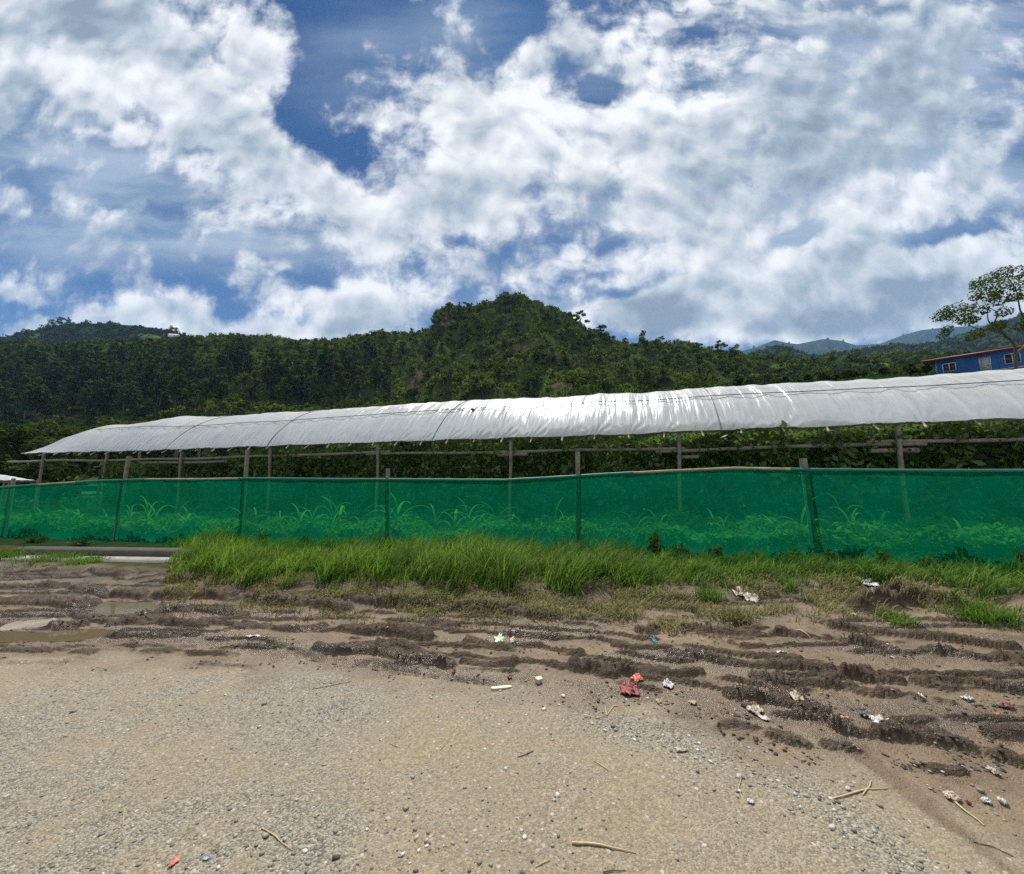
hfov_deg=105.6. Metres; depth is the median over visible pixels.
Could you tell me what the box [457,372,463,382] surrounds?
broadleaf tree
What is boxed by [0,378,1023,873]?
ground
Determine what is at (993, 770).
plastic scrap
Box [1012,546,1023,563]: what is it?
weed
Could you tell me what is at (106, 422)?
bush
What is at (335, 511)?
maize plant
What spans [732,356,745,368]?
broadleaf tree
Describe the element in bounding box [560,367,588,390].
broadleaf tree
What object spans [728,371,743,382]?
broadleaf tree
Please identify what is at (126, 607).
puddle water
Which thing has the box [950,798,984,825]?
straw
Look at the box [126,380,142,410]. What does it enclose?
pine tree
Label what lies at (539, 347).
broadleaf tree
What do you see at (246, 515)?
maize plant
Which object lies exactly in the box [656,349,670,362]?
broadleaf tree
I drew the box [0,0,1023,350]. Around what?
sky
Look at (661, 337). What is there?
broadleaf tree
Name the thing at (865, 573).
grass tuft
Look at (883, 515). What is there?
maize plant
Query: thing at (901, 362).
broadleaf tree
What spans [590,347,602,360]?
broadleaf tree
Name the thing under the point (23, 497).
shed
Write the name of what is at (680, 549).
weed
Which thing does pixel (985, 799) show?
plastic scrap
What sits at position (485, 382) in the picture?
broadleaf tree
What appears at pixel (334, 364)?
pine tree
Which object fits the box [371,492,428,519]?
maize plant
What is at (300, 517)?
maize plant
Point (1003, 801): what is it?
plastic scrap
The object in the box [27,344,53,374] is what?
pine tree
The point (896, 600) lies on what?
branch
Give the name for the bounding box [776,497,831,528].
maize plant
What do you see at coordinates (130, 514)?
maize plant
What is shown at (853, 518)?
maize plant
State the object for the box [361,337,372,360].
pine tree
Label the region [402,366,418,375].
broadleaf tree
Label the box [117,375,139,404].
pine tree
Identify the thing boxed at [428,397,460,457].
bush
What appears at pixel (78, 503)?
crop foliage
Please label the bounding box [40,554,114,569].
grass tuft
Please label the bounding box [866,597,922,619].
grass tuft
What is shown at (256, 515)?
maize plant
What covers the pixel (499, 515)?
maize plant
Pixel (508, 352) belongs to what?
broadleaf tree
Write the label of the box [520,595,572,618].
grass tuft
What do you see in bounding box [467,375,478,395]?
broadleaf tree
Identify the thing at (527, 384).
broadleaf tree
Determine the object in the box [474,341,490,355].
broadleaf tree
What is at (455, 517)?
maize plant
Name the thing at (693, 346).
broadleaf tree
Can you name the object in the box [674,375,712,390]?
bush
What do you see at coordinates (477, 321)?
broadleaf tree
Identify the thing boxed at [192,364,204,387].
pine tree
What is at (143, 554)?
concrete drain
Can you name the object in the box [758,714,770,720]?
plastic scrap
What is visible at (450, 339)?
broadleaf tree
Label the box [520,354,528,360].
broadleaf tree
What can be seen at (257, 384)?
pine tree
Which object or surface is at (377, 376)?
pine tree
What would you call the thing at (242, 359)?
pine tree
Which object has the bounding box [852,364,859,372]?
broadleaf tree
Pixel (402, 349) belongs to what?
broadleaf tree
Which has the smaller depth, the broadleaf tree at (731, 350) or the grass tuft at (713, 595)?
the grass tuft at (713, 595)
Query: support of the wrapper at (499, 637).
on the ground at (650, 808)
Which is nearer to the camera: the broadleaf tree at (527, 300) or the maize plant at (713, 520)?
the maize plant at (713, 520)
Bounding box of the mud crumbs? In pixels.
[2,574,1023,772]
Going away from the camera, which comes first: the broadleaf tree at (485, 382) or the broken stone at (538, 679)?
the broken stone at (538, 679)
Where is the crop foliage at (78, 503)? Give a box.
[0,372,1019,520]
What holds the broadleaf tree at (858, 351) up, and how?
on the hill at (520, 371)
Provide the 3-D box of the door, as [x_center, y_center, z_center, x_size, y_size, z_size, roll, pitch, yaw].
[60.697,-9.232,49.788,0.135,2.101,0.974,5,-8,-36]
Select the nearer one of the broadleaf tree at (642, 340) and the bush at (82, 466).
the bush at (82, 466)
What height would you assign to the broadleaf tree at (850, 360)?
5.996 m
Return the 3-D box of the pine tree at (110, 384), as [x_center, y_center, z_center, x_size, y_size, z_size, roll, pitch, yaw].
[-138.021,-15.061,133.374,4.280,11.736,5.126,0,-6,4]
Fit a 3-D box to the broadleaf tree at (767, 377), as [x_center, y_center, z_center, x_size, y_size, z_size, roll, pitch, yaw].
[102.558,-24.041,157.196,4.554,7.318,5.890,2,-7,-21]
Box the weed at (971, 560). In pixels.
[944,557,983,571]
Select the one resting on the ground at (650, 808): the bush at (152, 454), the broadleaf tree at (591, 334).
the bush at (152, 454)
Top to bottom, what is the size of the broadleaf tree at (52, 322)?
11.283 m
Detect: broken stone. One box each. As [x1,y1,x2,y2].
[491,685,511,690]
[535,676,541,683]
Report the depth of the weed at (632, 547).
7.10 m
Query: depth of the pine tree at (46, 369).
157.13 m
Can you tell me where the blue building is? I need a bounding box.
[922,345,1023,374]
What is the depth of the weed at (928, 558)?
5.96 m
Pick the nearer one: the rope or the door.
the rope
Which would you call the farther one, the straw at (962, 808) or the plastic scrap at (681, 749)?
the plastic scrap at (681, 749)
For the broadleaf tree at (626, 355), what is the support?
on the hill at (520, 371)
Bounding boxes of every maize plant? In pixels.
[126,505,134,518]
[135,500,172,520]
[138,496,162,521]
[175,507,204,522]
[223,508,266,525]
[246,508,274,523]
[271,511,287,527]
[290,503,309,524]
[291,507,331,519]
[316,496,350,523]
[321,496,344,525]
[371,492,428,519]
[412,504,453,533]
[437,509,473,531]
[451,496,486,523]
[453,505,494,520]
[477,505,519,523]
[545,497,568,526]
[617,512,653,531]
[645,509,670,523]
[705,507,728,528]
[718,516,733,528]
[763,515,798,528]
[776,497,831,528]
[816,492,868,529]
[829,507,863,528]
[858,506,890,529]
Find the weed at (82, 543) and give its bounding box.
[66,539,97,546]
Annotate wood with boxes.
[0,321,190,342]
[751,312,1023,358]
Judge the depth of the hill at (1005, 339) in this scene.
541.31 m
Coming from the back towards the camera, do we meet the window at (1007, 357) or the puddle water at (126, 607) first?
the window at (1007, 357)
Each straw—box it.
[832,788,887,798]
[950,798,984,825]
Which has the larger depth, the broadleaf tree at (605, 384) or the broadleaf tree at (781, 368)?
the broadleaf tree at (781, 368)
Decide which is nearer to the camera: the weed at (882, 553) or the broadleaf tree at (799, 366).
the weed at (882, 553)
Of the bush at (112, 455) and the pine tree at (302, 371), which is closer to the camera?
the bush at (112, 455)
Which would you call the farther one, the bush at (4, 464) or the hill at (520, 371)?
the hill at (520, 371)
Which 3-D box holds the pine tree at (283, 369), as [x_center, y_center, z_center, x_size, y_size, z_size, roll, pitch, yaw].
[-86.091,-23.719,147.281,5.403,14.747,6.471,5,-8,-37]
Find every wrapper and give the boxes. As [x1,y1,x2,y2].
[494,633,503,641]
[942,790,961,801]
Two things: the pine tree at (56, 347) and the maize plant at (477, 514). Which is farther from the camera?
the pine tree at (56, 347)
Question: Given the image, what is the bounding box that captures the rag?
[993,701,1014,708]
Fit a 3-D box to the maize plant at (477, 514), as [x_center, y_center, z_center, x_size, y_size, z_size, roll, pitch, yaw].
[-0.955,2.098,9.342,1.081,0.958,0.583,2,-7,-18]
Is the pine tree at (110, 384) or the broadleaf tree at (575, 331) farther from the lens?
the broadleaf tree at (575, 331)
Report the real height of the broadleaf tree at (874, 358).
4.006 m
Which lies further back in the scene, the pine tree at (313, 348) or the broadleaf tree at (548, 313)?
the broadleaf tree at (548, 313)
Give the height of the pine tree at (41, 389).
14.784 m
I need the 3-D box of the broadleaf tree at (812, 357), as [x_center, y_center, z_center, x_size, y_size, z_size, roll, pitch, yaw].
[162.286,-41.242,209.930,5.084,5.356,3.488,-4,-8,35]
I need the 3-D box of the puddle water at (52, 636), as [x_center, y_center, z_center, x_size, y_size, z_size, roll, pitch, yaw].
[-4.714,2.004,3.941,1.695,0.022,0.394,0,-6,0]
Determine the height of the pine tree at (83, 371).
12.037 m
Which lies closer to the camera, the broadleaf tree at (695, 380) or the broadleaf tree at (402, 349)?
the broadleaf tree at (695, 380)
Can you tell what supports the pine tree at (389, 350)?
on the hill at (520, 371)
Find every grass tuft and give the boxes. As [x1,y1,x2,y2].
[0,546,43,567]
[8,548,107,569]
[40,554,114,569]
[417,584,450,599]
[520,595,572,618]
[597,597,656,619]
[635,612,703,636]
[686,580,732,603]
[709,601,771,624]
[843,564,875,578]
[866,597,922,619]
[877,614,923,626]
[924,596,1023,631]
[927,583,1017,614]
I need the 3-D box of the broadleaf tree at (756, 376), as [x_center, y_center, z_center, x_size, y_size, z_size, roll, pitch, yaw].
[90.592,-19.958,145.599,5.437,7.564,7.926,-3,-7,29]
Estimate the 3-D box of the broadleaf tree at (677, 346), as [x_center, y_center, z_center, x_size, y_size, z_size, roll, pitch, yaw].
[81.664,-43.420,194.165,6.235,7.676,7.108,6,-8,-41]
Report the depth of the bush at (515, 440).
66.03 m
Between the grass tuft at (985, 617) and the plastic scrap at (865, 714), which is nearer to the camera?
the plastic scrap at (865, 714)
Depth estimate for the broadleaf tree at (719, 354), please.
188.27 m
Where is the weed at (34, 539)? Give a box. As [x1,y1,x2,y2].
[17,535,49,542]
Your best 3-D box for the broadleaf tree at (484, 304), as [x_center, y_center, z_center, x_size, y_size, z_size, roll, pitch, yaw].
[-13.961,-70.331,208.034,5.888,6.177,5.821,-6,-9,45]
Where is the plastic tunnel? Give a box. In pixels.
[0,475,37,509]
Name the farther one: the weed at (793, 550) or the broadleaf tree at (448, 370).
the broadleaf tree at (448, 370)
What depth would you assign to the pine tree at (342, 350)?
168.77 m
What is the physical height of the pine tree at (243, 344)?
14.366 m
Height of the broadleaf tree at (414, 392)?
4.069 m
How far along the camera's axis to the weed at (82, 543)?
9.37 m
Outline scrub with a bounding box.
[0,291,971,475]
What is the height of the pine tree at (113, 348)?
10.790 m
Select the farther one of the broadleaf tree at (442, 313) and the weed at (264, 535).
the broadleaf tree at (442, 313)
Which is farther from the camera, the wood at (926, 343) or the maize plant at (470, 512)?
the wood at (926, 343)
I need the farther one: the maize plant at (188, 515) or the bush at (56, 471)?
the bush at (56, 471)
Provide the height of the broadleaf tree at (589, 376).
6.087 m
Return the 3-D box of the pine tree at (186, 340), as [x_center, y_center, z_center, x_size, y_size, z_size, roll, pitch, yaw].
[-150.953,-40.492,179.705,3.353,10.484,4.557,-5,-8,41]
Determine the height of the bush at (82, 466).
9.316 m
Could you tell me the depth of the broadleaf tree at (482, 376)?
127.16 m
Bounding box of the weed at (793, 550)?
[782,546,800,558]
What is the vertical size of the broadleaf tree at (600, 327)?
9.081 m
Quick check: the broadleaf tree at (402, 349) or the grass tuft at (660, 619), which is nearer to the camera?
the grass tuft at (660, 619)
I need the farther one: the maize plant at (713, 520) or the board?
the maize plant at (713, 520)
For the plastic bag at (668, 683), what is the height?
0.046 m
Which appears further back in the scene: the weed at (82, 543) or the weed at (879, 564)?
the weed at (82, 543)
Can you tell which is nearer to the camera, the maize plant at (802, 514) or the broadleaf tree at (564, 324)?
the maize plant at (802, 514)
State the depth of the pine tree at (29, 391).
127.30 m
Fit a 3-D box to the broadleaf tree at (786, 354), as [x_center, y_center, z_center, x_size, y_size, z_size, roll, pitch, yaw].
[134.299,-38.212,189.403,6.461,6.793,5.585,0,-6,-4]
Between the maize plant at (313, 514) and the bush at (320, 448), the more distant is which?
the bush at (320, 448)
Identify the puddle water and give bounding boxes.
[0,627,112,642]
[88,600,168,614]
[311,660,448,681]
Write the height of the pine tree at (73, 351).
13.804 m
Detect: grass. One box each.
[160,532,1023,641]
[163,522,1023,603]
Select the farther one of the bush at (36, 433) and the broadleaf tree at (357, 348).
the broadleaf tree at (357, 348)
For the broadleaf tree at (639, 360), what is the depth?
156.25 m
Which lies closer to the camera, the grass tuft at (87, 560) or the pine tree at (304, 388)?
the grass tuft at (87, 560)
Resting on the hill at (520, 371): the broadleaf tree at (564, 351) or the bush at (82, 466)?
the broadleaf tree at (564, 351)
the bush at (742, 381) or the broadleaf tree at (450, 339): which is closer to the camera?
the bush at (742, 381)
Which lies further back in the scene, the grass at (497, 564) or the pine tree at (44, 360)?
the pine tree at (44, 360)
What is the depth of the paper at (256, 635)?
3.77 m
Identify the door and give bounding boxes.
[978,356,991,370]
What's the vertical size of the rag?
0.036 m
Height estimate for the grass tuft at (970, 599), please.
0.369 m
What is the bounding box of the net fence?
[0,450,1023,569]
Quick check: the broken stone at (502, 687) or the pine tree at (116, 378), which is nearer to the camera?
the broken stone at (502, 687)
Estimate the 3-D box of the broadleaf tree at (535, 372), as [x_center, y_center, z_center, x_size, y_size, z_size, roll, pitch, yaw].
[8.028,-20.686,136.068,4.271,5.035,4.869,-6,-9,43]
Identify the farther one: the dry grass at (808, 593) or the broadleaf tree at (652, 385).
the broadleaf tree at (652, 385)
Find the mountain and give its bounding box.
[741,324,985,354]
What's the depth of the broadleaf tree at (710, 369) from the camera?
167.87 m
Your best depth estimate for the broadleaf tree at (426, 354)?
177.25 m
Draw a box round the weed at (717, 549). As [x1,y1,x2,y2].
[703,542,722,559]
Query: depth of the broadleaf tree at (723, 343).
200.76 m
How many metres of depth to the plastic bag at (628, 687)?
2.75 m
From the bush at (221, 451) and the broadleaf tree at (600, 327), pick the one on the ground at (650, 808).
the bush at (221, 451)
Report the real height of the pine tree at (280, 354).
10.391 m
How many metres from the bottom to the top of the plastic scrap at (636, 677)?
0.033 m
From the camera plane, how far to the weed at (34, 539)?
10.11 m
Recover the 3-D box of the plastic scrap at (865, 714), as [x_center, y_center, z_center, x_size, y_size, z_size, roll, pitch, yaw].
[2.194,1.723,2.407,0.065,0.030,0.058,0,-6,0]
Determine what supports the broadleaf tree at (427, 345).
on the hill at (520, 371)
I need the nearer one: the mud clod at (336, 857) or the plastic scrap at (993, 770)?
the mud clod at (336, 857)
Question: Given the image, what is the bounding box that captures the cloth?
[732,586,759,603]
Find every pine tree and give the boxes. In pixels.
[4,344,9,355]
[14,375,41,419]
[23,344,40,366]
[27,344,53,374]
[27,376,54,416]
[40,361,62,385]
[52,342,59,355]
[62,342,81,367]
[78,365,94,384]
[88,378,107,403]
[101,376,118,407]
[104,361,128,398]
[107,342,121,359]
[116,342,129,362]
[116,384,131,410]
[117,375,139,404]
[123,345,146,379]
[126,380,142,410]
[145,356,164,379]
[148,341,157,354]
[161,367,189,413]
[180,338,190,352]
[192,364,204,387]
[192,379,211,412]
[198,358,215,386]
[205,367,232,409]
[215,349,223,367]
[218,342,237,369]
[225,339,235,354]
[229,345,246,372]
[233,337,250,359]
[239,335,252,354]
[242,354,255,377]
[243,370,264,411]
[257,356,273,390]
[264,346,279,367]
[273,348,283,363]
[277,357,292,382]
[289,359,309,390]
[291,341,306,362]
[294,375,311,404]
[307,342,318,362]
[316,347,332,381]
[322,340,328,348]
[322,352,339,385]
[327,341,339,367]
[339,346,348,370]
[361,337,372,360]
[365,341,379,366]
[367,357,385,391]
[384,341,393,366]
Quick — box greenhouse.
[7,368,1023,524]
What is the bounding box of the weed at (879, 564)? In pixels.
[867,559,897,577]
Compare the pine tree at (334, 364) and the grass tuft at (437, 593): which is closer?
the grass tuft at (437, 593)
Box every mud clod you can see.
[332,854,340,860]
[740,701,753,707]
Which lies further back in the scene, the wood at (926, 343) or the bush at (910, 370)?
the wood at (926, 343)
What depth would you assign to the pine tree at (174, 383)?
119.68 m
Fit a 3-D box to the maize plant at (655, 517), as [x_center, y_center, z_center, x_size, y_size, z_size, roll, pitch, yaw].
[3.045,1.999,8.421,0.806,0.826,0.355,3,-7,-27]
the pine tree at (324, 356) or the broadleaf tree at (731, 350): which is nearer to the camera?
the pine tree at (324, 356)
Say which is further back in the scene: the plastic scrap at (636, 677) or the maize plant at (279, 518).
the maize plant at (279, 518)
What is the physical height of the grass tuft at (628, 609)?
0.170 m
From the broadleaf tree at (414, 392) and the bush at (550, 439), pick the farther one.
the broadleaf tree at (414, 392)
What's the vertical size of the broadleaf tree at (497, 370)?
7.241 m
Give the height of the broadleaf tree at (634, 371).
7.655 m
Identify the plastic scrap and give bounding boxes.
[630,673,643,681]
[676,748,687,751]
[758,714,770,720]
[789,690,804,700]
[858,712,868,717]
[960,694,974,700]
[980,797,992,803]
[985,765,1001,775]
[996,796,1008,804]
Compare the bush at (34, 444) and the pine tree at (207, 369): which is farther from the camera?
the pine tree at (207, 369)
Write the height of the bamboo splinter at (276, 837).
0.007 m
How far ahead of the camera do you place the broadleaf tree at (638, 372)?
106.64 m
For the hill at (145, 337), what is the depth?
458.04 m
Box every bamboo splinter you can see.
[261,828,292,850]
[572,841,635,852]
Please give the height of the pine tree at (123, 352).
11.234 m
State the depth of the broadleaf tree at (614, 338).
207.33 m
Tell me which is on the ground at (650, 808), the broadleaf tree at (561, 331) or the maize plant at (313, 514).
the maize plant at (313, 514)
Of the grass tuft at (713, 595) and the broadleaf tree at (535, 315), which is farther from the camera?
the broadleaf tree at (535, 315)
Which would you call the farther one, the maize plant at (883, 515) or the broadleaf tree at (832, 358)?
the broadleaf tree at (832, 358)
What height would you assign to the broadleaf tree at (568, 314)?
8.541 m
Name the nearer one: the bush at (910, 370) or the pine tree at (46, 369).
the bush at (910, 370)
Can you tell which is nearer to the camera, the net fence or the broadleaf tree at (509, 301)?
the net fence
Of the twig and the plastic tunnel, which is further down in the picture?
the twig
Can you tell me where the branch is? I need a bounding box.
[874,597,912,609]
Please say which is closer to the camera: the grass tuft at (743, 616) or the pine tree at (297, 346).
the grass tuft at (743, 616)
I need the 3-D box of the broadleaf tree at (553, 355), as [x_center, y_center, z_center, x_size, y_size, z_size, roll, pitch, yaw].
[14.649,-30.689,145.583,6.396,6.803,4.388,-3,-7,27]
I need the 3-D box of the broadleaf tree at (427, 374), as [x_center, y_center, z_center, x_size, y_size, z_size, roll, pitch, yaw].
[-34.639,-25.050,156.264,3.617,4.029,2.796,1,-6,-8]
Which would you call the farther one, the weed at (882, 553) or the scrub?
the scrub
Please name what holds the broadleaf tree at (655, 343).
on the hill at (520, 371)
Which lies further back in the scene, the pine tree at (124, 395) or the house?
the house
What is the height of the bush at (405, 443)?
15.153 m
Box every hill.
[0,294,953,485]
[0,323,180,342]
[757,317,1023,359]
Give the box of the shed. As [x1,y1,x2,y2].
[0,459,45,499]
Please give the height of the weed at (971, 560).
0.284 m
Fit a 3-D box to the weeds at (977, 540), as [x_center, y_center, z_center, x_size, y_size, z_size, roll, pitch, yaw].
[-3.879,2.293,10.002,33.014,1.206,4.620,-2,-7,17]
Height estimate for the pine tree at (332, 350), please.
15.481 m
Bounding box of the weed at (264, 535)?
[255,531,269,543]
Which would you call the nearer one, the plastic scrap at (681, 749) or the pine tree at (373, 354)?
the plastic scrap at (681, 749)
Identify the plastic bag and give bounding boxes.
[619,678,640,695]
[662,678,673,688]
[746,705,763,714]
[869,714,888,722]
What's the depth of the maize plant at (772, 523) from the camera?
7.46 m
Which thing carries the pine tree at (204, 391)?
on the hill at (520, 371)
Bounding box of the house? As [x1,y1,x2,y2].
[168,334,179,337]
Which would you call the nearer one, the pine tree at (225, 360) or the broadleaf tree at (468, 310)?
the pine tree at (225, 360)
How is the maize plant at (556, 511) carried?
on the ground at (650, 808)
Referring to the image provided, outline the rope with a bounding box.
[97,380,1023,429]
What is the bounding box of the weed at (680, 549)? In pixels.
[670,543,689,557]
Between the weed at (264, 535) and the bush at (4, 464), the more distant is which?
the bush at (4, 464)
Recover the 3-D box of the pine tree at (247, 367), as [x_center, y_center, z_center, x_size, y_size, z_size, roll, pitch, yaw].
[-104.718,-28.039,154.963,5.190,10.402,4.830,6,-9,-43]
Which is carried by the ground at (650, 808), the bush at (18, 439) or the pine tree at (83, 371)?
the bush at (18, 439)
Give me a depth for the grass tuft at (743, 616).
4.04 m
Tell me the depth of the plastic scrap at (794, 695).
2.62 m
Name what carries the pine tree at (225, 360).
on the hill at (520, 371)
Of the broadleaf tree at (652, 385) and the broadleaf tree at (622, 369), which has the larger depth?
the broadleaf tree at (622, 369)
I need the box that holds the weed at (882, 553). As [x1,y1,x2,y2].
[873,546,892,563]
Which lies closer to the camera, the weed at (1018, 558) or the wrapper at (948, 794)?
the wrapper at (948, 794)
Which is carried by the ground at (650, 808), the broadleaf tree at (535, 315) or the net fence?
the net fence
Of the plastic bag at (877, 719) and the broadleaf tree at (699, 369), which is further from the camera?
the broadleaf tree at (699, 369)
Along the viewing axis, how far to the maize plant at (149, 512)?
11.91 m
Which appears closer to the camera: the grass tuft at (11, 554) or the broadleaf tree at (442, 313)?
the grass tuft at (11, 554)
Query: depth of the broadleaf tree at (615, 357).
175.25 m
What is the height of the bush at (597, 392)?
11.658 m
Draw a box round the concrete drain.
[1,546,193,562]
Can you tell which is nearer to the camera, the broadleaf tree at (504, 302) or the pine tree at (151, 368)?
the pine tree at (151, 368)
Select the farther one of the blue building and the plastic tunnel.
the blue building
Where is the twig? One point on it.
(992, 846)
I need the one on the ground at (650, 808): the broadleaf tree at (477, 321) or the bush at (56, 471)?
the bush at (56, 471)
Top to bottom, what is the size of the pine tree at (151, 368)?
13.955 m
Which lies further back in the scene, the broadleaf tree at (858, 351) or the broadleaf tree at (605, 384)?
the broadleaf tree at (858, 351)
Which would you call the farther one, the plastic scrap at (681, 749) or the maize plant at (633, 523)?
the maize plant at (633, 523)
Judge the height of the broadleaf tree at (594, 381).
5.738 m
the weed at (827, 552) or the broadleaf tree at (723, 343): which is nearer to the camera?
the weed at (827, 552)
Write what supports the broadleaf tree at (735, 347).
on the hill at (520, 371)
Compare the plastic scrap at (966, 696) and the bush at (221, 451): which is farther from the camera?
the bush at (221, 451)
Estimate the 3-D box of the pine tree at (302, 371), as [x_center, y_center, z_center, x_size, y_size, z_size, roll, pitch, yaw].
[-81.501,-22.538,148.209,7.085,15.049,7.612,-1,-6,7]
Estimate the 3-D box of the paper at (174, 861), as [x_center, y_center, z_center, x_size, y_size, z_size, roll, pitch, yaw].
[-1.342,1.687,1.548,0.027,0.012,0.052,0,-6,0]
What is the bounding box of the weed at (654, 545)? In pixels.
[645,529,661,555]
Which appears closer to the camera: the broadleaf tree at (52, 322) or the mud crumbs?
the mud crumbs
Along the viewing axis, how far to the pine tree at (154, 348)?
182.87 m
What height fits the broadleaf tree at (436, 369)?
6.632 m
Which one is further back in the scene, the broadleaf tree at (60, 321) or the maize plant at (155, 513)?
the broadleaf tree at (60, 321)
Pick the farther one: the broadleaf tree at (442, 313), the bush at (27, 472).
the broadleaf tree at (442, 313)
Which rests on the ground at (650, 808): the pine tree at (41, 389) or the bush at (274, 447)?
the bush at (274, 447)
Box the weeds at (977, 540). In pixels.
[0,507,1023,562]
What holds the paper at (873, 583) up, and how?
on the ground at (650, 808)
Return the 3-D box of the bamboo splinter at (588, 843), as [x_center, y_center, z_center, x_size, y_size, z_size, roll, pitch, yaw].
[0.374,1.675,1.589,0.255,0.013,0.014,-1,-6,9]
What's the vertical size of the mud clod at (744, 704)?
0.048 m
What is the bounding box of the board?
[0,618,57,630]
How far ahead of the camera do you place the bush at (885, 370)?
54.98 m
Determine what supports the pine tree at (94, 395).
on the hill at (520, 371)
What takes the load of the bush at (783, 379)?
on the ground at (650, 808)
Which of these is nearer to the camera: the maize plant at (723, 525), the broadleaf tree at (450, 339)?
the maize plant at (723, 525)
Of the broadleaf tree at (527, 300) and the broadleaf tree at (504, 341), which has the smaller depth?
the broadleaf tree at (504, 341)
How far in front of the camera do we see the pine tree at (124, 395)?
133.12 m
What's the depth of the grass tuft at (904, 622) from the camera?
3.88 m
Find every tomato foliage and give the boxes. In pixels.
[91,418,1023,528]
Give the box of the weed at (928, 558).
[911,552,943,567]
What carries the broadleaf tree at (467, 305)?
on the hill at (520, 371)
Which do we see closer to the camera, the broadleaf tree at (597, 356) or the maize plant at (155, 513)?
the maize plant at (155, 513)
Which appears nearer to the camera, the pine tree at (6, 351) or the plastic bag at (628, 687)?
the plastic bag at (628, 687)
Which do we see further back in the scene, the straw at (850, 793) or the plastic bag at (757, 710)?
the plastic bag at (757, 710)
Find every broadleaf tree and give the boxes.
[47,319,61,325]
[55,316,67,325]
[351,345,360,356]
[355,366,364,378]
[395,340,410,354]
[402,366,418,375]
[407,388,416,396]
[419,349,431,360]
[422,370,429,376]
[424,339,430,350]
[430,315,441,325]
[433,360,441,373]
[437,309,447,318]
[439,368,456,380]
[446,331,455,343]
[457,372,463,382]
[461,302,472,312]
[464,308,476,319]
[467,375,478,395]
[474,318,482,329]
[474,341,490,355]
[474,378,492,398]
[478,374,488,383]
[482,300,492,309]
[490,362,506,380]
[494,313,507,325]
[497,333,516,347]
[501,294,508,304]
[505,350,513,357]
[507,295,516,305]
[518,375,536,393]
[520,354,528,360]
[525,297,536,310]
[528,370,540,381]
[529,344,550,360]
[530,310,540,318]
[543,346,558,358]
[544,308,554,315]
[558,329,566,341]
[559,347,572,361]
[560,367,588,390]
[562,312,571,320]
[562,323,572,329]
[568,326,581,336]
[572,310,589,329]
[581,372,593,384]
[587,328,597,338]
[588,374,600,385]
[590,344,603,354]
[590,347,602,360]
[596,324,609,336]
[596,370,615,392]
[607,335,617,343]
[610,353,617,360]
[611,360,628,377]
[618,346,630,361]
[630,356,648,369]
[632,367,661,386]
[632,370,648,382]
[638,330,647,344]
[641,370,663,389]
[649,339,660,349]
[654,369,674,382]
[655,336,667,343]
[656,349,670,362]
[667,343,683,353]
[672,352,686,363]
[685,371,698,383]
[690,344,698,352]
[691,352,703,364]
[692,365,708,378]
[703,366,713,374]
[711,343,725,353]
[715,340,727,353]
[717,352,727,359]
[726,348,738,357]
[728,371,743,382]
[729,344,739,354]
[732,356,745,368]
[749,373,761,384]
[754,361,767,373]
[757,368,773,384]
[776,363,786,371]
[779,352,793,364]
[785,370,800,380]
[788,364,806,373]
[806,356,816,362]
[821,351,836,361]
[840,354,854,361]
[846,348,863,361]
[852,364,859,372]
[870,357,880,362]
[885,354,904,369]
[894,358,913,370]
[929,264,1023,368]
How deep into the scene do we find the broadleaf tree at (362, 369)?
168.30 m
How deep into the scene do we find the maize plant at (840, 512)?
7.70 m
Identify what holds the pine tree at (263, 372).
on the hill at (520, 371)
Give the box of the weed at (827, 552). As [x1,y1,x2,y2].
[824,549,840,561]
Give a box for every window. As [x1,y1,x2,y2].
[942,362,956,371]
[1004,353,1021,364]
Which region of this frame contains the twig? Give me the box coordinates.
[973,841,1012,856]
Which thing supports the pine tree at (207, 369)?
on the hill at (520, 371)
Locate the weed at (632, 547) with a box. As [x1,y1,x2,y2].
[620,540,641,552]
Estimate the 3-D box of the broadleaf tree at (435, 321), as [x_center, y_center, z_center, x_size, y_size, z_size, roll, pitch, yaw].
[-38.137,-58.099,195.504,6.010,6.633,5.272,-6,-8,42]
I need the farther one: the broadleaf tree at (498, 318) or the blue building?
the broadleaf tree at (498, 318)
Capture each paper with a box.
[168,854,180,866]
[246,634,259,636]
[856,577,878,585]
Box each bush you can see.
[0,423,54,498]
[0,424,68,456]
[0,454,19,493]
[4,462,42,502]
[19,436,81,496]
[23,456,88,502]
[29,419,98,477]
[65,422,132,494]
[90,416,167,472]
[123,416,174,473]
[158,450,183,460]
[183,414,226,460]
[208,446,254,464]
[253,444,300,452]
[302,407,339,459]
[345,403,372,450]
[379,399,424,462]
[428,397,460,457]
[482,437,520,450]
[526,392,576,448]
[567,386,614,439]
[632,384,654,392]
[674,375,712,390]
[715,375,756,386]
[758,376,802,384]
[802,369,857,382]
[851,366,891,378]
[884,363,932,376]
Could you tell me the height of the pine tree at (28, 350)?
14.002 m
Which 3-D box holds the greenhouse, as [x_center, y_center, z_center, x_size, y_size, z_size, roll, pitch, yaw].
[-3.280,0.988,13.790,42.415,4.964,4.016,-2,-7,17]
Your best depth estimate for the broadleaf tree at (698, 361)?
177.65 m
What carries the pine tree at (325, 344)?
on the hill at (520, 371)
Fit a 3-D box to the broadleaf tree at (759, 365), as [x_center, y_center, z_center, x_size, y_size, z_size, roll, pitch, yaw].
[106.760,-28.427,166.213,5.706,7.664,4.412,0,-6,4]
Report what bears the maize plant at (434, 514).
on the ground at (650, 808)

